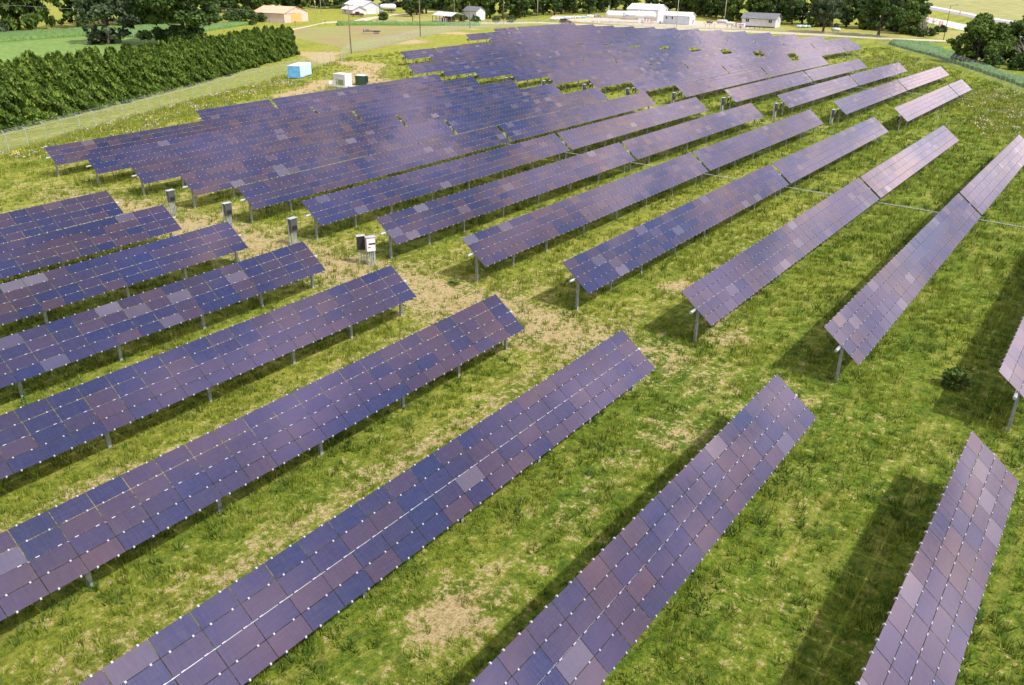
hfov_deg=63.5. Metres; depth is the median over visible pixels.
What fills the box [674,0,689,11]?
broadleaf tree
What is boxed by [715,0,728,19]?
broadleaf tree
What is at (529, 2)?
broadleaf tree
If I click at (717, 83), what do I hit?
solar tracker
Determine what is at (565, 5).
broadleaf tree
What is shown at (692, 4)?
broadleaf tree
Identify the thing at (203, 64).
hedge tree
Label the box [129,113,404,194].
solar tracker
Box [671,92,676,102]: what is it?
inverter stand
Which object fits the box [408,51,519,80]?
solar tracker
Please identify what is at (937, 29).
broadleaf tree
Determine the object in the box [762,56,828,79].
solar tracker
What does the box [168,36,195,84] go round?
hedge tree
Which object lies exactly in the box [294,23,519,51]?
weedy field
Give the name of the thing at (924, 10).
broadleaf tree
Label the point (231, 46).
hedge tree
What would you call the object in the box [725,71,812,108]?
solar tracker
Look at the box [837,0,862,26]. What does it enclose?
broadleaf tree
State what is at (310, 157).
solar tracker
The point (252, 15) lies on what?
broadleaf tree
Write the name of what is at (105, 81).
hedge tree
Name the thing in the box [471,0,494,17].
broadleaf tree
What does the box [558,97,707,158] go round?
solar tracker
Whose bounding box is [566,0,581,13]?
broadleaf tree
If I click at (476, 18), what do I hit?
broadleaf tree
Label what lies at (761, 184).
solar tracker
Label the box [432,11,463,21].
pole shed
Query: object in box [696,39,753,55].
solar tracker
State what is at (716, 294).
solar tracker
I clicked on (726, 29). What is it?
chain link fence
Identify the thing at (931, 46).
crop field
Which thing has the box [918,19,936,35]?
dead tree
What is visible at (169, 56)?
hedge tree
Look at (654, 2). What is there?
broadleaf tree
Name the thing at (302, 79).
white wildflowers
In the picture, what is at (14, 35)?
crop field
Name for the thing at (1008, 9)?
dry field
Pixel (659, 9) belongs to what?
storage shed
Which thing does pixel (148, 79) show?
hedge tree
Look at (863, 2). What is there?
broadleaf tree
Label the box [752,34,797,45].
solar tracker
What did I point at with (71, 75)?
hedge tree
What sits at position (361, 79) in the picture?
pad transformer
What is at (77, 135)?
tall meadow grass
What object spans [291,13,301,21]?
door
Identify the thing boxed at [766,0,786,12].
broadleaf tree
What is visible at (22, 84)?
hedge tree
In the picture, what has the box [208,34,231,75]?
hedge tree
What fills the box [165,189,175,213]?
inverter stand
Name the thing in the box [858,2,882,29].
broadleaf tree
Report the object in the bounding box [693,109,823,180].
solar tracker
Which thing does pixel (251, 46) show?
hedge tree
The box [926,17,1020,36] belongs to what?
highway
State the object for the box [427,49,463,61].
solar tracker
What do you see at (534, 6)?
broadleaf tree
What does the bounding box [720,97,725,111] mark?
inverter stand
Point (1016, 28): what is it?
broadleaf tree
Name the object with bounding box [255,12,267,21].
broadleaf tree
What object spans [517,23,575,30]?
solar tracker
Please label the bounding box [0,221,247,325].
solar tracker
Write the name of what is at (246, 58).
hedge tree
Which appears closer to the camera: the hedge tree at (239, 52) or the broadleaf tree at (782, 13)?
the hedge tree at (239, 52)
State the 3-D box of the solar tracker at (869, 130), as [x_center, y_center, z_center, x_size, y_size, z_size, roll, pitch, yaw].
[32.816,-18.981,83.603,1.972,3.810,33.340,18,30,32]
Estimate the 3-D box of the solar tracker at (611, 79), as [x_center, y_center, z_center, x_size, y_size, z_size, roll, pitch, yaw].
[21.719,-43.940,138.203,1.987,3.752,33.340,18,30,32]
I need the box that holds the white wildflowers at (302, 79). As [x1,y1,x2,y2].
[0,58,1023,157]
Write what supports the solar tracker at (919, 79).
on the ground at (448, 616)
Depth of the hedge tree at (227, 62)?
163.25 m
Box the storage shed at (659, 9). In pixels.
[626,3,667,20]
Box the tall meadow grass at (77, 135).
[0,42,1023,164]
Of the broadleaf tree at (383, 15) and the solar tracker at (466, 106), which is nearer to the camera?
the solar tracker at (466, 106)
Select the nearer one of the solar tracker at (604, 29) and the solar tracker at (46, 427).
the solar tracker at (46, 427)
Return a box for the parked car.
[559,18,571,22]
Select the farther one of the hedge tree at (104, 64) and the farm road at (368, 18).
the farm road at (368, 18)
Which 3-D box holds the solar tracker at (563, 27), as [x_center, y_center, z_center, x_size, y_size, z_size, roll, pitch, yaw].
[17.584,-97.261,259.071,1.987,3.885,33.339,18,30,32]
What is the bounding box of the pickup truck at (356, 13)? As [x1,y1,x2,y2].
[350,11,363,16]
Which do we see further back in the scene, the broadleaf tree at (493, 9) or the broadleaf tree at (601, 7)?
the broadleaf tree at (601, 7)
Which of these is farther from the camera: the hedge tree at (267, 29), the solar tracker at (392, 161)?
the hedge tree at (267, 29)
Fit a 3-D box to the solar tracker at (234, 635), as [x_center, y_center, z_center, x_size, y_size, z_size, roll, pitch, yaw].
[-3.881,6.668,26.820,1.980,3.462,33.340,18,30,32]
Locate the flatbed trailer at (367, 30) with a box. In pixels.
[363,28,380,33]
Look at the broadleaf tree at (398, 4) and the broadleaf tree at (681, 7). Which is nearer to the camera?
the broadleaf tree at (681, 7)
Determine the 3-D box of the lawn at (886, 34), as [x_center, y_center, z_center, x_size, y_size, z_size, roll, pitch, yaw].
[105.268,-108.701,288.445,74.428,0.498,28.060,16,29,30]
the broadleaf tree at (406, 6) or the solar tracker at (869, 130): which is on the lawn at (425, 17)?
the broadleaf tree at (406, 6)
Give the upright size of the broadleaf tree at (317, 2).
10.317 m
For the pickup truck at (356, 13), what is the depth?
329.99 m
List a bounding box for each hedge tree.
[0,59,33,126]
[0,71,23,130]
[0,115,6,132]
[4,58,42,124]
[12,55,51,121]
[20,49,63,119]
[37,54,66,117]
[43,51,82,116]
[55,50,89,112]
[64,51,100,111]
[74,48,105,108]
[82,46,115,106]
[92,45,122,104]
[103,46,131,102]
[108,46,135,100]
[117,48,144,98]
[120,41,151,97]
[133,45,154,94]
[136,43,162,94]
[145,41,170,92]
[153,43,175,90]
[156,40,179,88]
[167,39,193,87]
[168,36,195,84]
[180,39,202,83]
[186,39,200,75]
[189,37,212,81]
[195,33,217,78]
[204,38,223,76]
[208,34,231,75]
[215,35,232,74]
[218,33,236,73]
[225,35,240,72]
[226,31,243,70]
[233,30,250,70]
[239,31,253,68]
[241,28,259,67]
[246,28,263,64]
[251,30,266,64]
[252,26,267,63]
[261,25,280,60]
[262,28,277,62]
[269,25,283,58]
[270,29,278,56]
[275,27,289,57]
[280,23,293,56]
[286,28,295,56]
[287,26,299,54]
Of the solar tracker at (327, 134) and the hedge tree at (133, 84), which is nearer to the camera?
the solar tracker at (327, 134)
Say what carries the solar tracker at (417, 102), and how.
on the ground at (448, 616)
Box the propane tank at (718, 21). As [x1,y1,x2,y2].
[716,19,727,23]
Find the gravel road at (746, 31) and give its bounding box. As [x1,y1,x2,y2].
[293,21,956,41]
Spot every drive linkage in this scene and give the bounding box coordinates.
[275,106,1023,227]
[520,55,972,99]
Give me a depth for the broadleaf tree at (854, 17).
310.92 m
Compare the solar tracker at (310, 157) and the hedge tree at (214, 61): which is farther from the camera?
the hedge tree at (214, 61)
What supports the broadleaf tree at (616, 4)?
on the ground at (448, 616)
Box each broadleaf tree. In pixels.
[0,0,9,31]
[0,0,55,30]
[53,0,99,26]
[72,0,136,44]
[119,0,148,24]
[126,0,222,43]
[198,0,228,14]
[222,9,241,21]
[227,0,236,9]
[230,0,265,18]
[235,6,249,20]
[246,9,257,24]
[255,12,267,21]
[261,0,275,5]
[283,0,294,5]
[291,0,310,8]
[312,0,323,7]
[318,0,332,8]
[332,0,346,8]
[378,0,393,4]
[378,11,388,20]
[393,0,407,6]
[402,0,421,16]
[409,0,427,14]
[421,0,437,13]
[443,0,462,17]
[458,14,467,20]
[461,0,472,6]
[470,16,480,22]
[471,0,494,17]
[480,4,496,17]
[492,0,514,18]
[492,16,499,22]
[506,15,516,21]
[509,0,521,17]
[509,0,528,17]
[520,0,533,16]
[530,0,548,15]
[534,0,550,14]
[547,0,562,14]
[552,0,569,13]
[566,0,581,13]
[581,0,597,12]
[595,0,610,12]
[605,0,613,10]
[611,0,624,10]
[623,0,633,9]
[625,0,640,9]
[645,0,658,3]
[662,0,674,10]
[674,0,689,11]
[687,0,701,14]
[695,0,708,15]
[703,0,717,17]
[707,0,724,17]
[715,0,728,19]
[723,0,743,20]
[743,0,768,12]
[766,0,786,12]
[767,0,792,20]
[782,0,804,24]
[792,0,811,23]
[805,0,844,32]
[806,0,828,26]
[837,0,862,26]
[846,0,860,24]
[854,0,871,25]
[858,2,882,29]
[860,0,908,35]
[879,0,907,31]
[897,0,924,33]
[904,0,933,23]
[912,27,920,35]
[917,30,928,36]
[926,27,935,35]
[934,26,942,33]
[939,25,947,31]
[946,12,1016,61]
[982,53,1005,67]
[1002,15,1023,66]
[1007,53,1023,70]
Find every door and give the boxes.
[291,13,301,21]
[676,17,687,23]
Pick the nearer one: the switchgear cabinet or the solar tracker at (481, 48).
the switchgear cabinet
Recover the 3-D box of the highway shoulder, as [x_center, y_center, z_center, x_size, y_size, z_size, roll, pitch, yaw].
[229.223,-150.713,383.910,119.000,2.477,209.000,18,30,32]
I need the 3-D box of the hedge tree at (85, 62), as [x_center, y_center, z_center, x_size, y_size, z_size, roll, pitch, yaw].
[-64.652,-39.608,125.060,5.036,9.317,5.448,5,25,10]
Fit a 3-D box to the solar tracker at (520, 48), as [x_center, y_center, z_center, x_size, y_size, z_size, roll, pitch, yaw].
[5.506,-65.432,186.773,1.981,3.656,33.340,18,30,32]
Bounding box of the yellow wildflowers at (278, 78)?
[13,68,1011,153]
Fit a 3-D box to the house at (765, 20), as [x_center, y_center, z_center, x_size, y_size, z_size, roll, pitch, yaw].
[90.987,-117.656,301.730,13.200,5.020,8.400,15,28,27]
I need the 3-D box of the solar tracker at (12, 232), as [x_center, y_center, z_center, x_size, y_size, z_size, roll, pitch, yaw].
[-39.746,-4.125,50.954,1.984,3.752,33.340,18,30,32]
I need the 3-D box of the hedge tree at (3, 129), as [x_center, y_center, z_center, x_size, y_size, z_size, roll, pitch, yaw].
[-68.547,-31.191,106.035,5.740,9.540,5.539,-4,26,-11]
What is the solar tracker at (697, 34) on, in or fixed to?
on the ground at (448, 616)
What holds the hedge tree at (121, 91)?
on the ground at (448, 616)
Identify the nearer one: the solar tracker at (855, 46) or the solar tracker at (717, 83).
the solar tracker at (717, 83)
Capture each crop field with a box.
[0,21,251,41]
[0,36,180,62]
[337,20,479,25]
[889,39,1023,86]
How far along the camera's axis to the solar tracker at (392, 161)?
72.05 m
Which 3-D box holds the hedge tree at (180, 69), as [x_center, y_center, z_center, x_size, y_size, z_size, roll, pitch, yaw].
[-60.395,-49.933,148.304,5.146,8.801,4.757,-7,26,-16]
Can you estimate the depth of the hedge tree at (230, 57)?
165.07 m
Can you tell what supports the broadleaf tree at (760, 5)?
on the ground at (448, 616)
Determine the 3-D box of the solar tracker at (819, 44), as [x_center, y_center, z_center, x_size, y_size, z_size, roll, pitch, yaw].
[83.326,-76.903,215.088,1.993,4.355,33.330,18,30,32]
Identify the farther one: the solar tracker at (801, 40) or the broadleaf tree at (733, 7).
the broadleaf tree at (733, 7)
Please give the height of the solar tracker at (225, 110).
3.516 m
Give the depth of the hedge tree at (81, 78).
122.36 m
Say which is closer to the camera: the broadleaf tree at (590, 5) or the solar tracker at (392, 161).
the solar tracker at (392, 161)
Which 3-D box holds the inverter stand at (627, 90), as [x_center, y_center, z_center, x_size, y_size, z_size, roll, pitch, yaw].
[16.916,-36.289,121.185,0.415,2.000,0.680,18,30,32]
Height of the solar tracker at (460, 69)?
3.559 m
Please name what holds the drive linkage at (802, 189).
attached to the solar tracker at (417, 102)
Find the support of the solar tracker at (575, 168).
on the ground at (448, 616)
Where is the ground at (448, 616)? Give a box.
[0,0,1023,684]
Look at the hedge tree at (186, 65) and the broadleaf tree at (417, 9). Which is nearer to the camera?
the hedge tree at (186, 65)
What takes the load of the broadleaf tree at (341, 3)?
on the ground at (448, 616)
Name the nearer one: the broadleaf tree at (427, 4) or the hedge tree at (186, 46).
the hedge tree at (186, 46)
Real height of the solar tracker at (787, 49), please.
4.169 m
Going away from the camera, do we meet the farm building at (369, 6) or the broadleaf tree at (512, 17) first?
the broadleaf tree at (512, 17)
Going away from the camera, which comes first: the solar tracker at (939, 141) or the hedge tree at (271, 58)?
the solar tracker at (939, 141)
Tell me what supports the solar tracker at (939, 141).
on the ground at (448, 616)
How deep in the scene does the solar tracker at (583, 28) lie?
253.92 m
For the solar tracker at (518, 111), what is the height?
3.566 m
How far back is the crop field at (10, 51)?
210.08 m
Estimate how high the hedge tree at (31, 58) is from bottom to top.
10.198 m
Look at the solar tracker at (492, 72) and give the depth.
146.61 m
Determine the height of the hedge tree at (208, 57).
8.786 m
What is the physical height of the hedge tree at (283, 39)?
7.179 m
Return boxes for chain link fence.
[0,53,330,151]
[341,19,546,58]
[547,19,877,42]
[877,35,1023,91]
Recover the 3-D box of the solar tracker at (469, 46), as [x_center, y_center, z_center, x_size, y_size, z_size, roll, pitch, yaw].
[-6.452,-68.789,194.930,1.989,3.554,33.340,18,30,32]
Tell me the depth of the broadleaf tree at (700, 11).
360.38 m
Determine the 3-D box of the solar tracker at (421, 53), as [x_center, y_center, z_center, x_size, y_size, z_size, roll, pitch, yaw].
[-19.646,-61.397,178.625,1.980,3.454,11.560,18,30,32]
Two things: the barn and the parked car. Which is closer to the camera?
the barn
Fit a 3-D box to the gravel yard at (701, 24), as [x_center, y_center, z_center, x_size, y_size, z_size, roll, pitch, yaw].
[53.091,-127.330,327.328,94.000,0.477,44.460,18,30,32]
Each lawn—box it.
[377,14,468,21]
[703,26,925,38]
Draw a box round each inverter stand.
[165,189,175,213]
[221,201,232,227]
[286,216,297,244]
[355,234,375,265]
[625,88,629,95]
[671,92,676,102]
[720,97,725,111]
[772,103,778,118]
[829,109,835,124]
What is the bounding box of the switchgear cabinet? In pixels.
[332,72,354,87]
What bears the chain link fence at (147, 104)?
on the ground at (448, 616)
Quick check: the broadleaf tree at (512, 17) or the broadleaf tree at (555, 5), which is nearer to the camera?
the broadleaf tree at (512, 17)
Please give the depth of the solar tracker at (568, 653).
25.00 m
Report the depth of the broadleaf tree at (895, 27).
286.55 m
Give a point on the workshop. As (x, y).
(682, 18)
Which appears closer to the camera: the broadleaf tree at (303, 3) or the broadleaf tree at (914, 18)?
the broadleaf tree at (914, 18)
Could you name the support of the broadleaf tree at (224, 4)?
on the ground at (448, 616)
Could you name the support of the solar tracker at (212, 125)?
on the ground at (448, 616)
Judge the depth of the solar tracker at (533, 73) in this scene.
142.88 m
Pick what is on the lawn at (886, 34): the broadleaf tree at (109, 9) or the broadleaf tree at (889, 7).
the broadleaf tree at (889, 7)
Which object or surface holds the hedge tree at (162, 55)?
on the ground at (448, 616)
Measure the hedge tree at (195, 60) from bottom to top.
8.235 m
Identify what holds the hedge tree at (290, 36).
on the ground at (448, 616)
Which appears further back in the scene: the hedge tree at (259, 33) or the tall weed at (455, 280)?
the hedge tree at (259, 33)
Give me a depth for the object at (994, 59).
188.79 m
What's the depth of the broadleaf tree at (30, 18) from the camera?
243.85 m
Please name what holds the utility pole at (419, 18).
on the ground at (448, 616)
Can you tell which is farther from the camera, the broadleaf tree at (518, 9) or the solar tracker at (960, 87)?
the broadleaf tree at (518, 9)
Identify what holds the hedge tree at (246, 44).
on the ground at (448, 616)
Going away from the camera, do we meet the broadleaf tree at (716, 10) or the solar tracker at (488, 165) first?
the solar tracker at (488, 165)
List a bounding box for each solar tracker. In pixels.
[0,190,123,255]
[0,205,180,278]
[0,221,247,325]
[0,241,324,397]
[0,265,416,479]
[0,294,524,620]
[44,103,314,176]
[78,330,654,684]
[84,108,357,183]
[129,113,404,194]
[180,119,454,207]
[196,99,275,122]
[237,126,509,222]
[272,74,444,111]
[301,133,569,238]
[310,77,479,114]
[351,80,519,120]
[376,142,634,258]
[396,83,562,125]
[401,48,436,64]
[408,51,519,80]
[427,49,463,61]
[437,39,526,52]
[440,53,549,80]
[445,87,607,140]
[462,39,550,56]
[462,152,707,280]
[466,28,536,41]
[469,374,815,684]
[473,54,581,83]
[488,30,556,41]
[490,40,574,54]
[494,27,516,31]
[499,92,655,145]
[509,56,615,86]
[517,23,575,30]
[536,24,594,32]
[547,59,650,90]
[557,25,614,32]
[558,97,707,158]
[562,164,788,309]
[578,26,633,33]
[587,61,688,93]
[601,27,655,34]
[612,46,690,62]
[622,103,763,170]
[624,28,676,35]
[630,64,728,94]
[638,35,698,48]
[646,48,723,65]
[648,29,700,38]
[666,37,725,51]
[672,30,723,37]
[676,67,768,100]
[681,178,878,341]
[683,50,756,68]
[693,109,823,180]
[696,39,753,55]
[698,31,746,38]
[721,53,792,73]
[725,32,771,42]
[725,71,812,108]
[727,40,783,53]
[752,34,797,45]
[759,42,813,55]
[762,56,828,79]
[772,117,888,194]
[777,75,858,116]
[780,36,824,44]
[793,45,845,59]
[805,59,866,85]
[810,38,852,47]
[824,193,980,381]
[833,80,906,122]
[840,42,861,56]
[850,62,906,92]
[855,431,1018,684]
[860,125,958,209]
[894,85,957,130]
[897,66,948,97]
[948,79,971,102]
[960,135,1023,214]
[998,317,1023,430]
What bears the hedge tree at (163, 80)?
on the ground at (448, 616)
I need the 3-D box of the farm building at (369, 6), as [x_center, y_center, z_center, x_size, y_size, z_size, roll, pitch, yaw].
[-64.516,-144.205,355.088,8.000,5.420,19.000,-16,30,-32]
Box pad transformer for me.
[354,74,367,84]
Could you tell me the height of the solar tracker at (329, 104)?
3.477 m
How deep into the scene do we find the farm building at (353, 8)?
345.08 m
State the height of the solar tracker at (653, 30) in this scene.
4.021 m
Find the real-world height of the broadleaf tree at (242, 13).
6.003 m
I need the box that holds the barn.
[254,5,307,22]
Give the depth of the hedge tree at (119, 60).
132.36 m
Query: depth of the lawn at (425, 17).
328.82 m
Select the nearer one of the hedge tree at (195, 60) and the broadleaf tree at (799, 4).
the hedge tree at (195, 60)
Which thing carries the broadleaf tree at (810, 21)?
on the ground at (448, 616)
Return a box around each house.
[462,6,485,19]
[741,12,782,27]
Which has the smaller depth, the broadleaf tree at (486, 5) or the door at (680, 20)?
the door at (680, 20)
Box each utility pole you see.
[342,4,352,53]
[419,0,420,35]
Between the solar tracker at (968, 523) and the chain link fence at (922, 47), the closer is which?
the solar tracker at (968, 523)
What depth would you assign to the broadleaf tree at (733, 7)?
334.05 m
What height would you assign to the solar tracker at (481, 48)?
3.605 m
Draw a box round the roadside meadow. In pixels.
[931,30,976,39]
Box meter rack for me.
[326,73,337,87]
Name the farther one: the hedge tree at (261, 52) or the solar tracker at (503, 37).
the solar tracker at (503, 37)
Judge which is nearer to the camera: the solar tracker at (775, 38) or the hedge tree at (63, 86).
the hedge tree at (63, 86)
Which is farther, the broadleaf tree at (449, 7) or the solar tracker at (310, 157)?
the broadleaf tree at (449, 7)
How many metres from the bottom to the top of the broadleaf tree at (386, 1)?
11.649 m
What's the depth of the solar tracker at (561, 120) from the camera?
96.96 m
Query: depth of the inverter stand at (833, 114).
105.02 m
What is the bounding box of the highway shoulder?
[930,6,1015,21]
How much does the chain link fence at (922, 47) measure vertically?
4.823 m
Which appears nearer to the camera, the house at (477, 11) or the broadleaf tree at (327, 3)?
the house at (477, 11)
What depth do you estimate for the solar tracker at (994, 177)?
71.78 m
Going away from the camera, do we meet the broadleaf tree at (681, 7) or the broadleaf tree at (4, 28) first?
the broadleaf tree at (4, 28)
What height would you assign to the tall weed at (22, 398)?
1.229 m
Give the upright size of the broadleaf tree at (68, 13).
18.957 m
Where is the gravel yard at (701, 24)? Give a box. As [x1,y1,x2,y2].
[551,15,756,28]
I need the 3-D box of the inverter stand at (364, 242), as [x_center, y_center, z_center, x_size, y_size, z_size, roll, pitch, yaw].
[-9.612,-6.097,54.569,1.170,2.000,0.870,-10,27,-22]
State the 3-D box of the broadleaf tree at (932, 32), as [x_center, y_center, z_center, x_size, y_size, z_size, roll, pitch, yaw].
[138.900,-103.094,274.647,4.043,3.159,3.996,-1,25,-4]
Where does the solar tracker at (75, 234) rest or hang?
on the ground at (448, 616)
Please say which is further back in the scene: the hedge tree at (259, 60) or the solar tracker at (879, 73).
the hedge tree at (259, 60)
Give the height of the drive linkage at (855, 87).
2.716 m
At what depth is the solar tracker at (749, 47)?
192.43 m
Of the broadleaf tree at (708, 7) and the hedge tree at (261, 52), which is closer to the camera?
the hedge tree at (261, 52)
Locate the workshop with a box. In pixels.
[663,11,696,24]
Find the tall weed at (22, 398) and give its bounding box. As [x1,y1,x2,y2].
[17,388,32,407]
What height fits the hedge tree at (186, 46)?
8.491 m
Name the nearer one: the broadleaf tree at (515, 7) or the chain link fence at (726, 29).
the chain link fence at (726, 29)
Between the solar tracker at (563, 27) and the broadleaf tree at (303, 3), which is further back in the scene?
the broadleaf tree at (303, 3)
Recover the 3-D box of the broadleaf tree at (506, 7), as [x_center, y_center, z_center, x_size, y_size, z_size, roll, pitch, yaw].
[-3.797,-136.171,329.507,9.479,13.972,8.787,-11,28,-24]
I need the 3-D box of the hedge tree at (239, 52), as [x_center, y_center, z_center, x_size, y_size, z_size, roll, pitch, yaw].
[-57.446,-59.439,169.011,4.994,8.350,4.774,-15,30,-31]
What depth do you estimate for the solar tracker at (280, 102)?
117.62 m
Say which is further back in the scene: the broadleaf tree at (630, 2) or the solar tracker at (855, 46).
the broadleaf tree at (630, 2)
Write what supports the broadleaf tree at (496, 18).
on the ground at (448, 616)
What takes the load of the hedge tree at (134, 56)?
on the ground at (448, 616)
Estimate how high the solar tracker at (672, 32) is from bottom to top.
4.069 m
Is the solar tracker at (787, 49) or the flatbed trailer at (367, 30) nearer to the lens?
the solar tracker at (787, 49)
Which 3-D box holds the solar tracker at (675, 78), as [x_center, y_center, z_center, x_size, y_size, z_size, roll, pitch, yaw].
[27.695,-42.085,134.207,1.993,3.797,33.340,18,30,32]
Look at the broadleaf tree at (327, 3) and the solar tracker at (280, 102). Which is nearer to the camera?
the solar tracker at (280, 102)
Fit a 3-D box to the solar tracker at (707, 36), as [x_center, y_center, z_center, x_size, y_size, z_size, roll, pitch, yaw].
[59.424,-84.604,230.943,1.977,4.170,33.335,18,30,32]
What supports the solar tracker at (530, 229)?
on the ground at (448, 616)
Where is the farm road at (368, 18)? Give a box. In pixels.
[354,10,442,20]
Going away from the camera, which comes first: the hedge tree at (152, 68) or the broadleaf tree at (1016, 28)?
the hedge tree at (152, 68)
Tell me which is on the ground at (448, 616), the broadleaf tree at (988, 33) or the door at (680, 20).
the broadleaf tree at (988, 33)
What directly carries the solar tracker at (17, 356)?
on the ground at (448, 616)
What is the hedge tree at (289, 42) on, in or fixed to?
on the ground at (448, 616)
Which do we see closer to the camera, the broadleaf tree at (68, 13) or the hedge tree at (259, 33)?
the hedge tree at (259, 33)
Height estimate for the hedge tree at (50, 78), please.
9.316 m
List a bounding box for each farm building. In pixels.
[341,4,366,14]
[344,0,379,13]
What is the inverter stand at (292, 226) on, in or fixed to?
on the ground at (448, 616)
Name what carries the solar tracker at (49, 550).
on the ground at (448, 616)
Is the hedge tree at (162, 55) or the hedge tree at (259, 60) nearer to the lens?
the hedge tree at (162, 55)
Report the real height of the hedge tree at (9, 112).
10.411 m
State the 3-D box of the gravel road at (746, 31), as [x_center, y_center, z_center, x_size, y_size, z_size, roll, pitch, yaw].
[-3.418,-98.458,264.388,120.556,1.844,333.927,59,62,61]
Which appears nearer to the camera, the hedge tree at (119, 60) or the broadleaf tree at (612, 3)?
the hedge tree at (119, 60)
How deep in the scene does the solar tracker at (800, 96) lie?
119.92 m
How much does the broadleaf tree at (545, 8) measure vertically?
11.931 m
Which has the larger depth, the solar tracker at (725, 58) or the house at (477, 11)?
the house at (477, 11)
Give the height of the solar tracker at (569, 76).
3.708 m
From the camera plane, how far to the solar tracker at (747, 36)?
225.85 m
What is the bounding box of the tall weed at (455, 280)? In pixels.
[449,272,461,284]
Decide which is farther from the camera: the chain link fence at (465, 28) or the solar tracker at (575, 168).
the chain link fence at (465, 28)
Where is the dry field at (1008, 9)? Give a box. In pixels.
[925,0,1023,20]
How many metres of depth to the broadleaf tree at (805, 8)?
313.03 m
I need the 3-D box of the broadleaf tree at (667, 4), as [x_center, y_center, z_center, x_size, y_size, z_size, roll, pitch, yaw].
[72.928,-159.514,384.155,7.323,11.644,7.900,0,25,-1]
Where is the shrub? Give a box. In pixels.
[940,367,970,389]
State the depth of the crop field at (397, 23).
289.00 m
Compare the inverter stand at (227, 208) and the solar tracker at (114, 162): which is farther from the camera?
the solar tracker at (114, 162)
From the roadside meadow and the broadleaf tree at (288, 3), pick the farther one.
the broadleaf tree at (288, 3)
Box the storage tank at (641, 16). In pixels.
[606,6,655,22]
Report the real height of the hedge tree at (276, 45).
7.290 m
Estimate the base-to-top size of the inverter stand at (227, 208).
2.000 m
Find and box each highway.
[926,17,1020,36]
[930,7,1009,23]
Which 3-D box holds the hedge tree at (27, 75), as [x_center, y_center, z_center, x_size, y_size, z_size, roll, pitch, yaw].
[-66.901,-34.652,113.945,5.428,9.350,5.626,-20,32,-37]
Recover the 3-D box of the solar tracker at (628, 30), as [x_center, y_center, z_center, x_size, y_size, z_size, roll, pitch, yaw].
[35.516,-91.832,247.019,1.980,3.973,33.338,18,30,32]
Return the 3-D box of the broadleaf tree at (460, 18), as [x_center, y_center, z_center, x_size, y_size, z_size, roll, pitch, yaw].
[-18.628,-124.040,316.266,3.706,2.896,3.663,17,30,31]
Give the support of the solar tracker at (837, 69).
on the ground at (448, 616)
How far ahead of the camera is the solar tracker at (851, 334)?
46.79 m
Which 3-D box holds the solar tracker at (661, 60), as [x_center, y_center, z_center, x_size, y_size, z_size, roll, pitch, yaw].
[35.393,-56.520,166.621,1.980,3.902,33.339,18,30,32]
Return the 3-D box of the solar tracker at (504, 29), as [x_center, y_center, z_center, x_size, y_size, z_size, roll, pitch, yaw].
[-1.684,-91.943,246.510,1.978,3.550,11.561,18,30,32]
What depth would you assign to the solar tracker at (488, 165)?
67.86 m
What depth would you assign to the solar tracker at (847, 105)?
115.80 m
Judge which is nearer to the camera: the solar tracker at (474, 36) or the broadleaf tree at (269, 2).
the solar tracker at (474, 36)
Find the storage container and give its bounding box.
[287,62,311,77]
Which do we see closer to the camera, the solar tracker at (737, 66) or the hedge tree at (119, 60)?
the hedge tree at (119, 60)
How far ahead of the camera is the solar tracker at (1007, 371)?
36.42 m
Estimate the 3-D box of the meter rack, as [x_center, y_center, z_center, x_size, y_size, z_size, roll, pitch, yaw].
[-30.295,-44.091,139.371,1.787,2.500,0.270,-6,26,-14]
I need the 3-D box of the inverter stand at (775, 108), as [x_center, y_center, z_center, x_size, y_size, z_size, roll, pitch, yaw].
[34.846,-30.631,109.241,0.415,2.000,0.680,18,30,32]
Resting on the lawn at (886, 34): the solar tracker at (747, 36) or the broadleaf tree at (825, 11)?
the broadleaf tree at (825, 11)
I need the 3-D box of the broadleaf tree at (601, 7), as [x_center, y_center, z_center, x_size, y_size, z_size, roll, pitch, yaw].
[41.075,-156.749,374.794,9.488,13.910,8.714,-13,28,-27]
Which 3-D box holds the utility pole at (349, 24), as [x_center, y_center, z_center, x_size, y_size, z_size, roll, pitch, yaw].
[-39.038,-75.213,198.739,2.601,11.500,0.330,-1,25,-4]
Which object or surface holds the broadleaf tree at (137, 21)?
on the ground at (448, 616)
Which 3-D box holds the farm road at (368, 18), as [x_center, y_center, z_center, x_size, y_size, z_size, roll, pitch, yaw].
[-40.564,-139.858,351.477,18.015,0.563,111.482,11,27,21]
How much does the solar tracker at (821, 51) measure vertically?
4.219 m
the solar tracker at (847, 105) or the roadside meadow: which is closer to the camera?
the solar tracker at (847, 105)

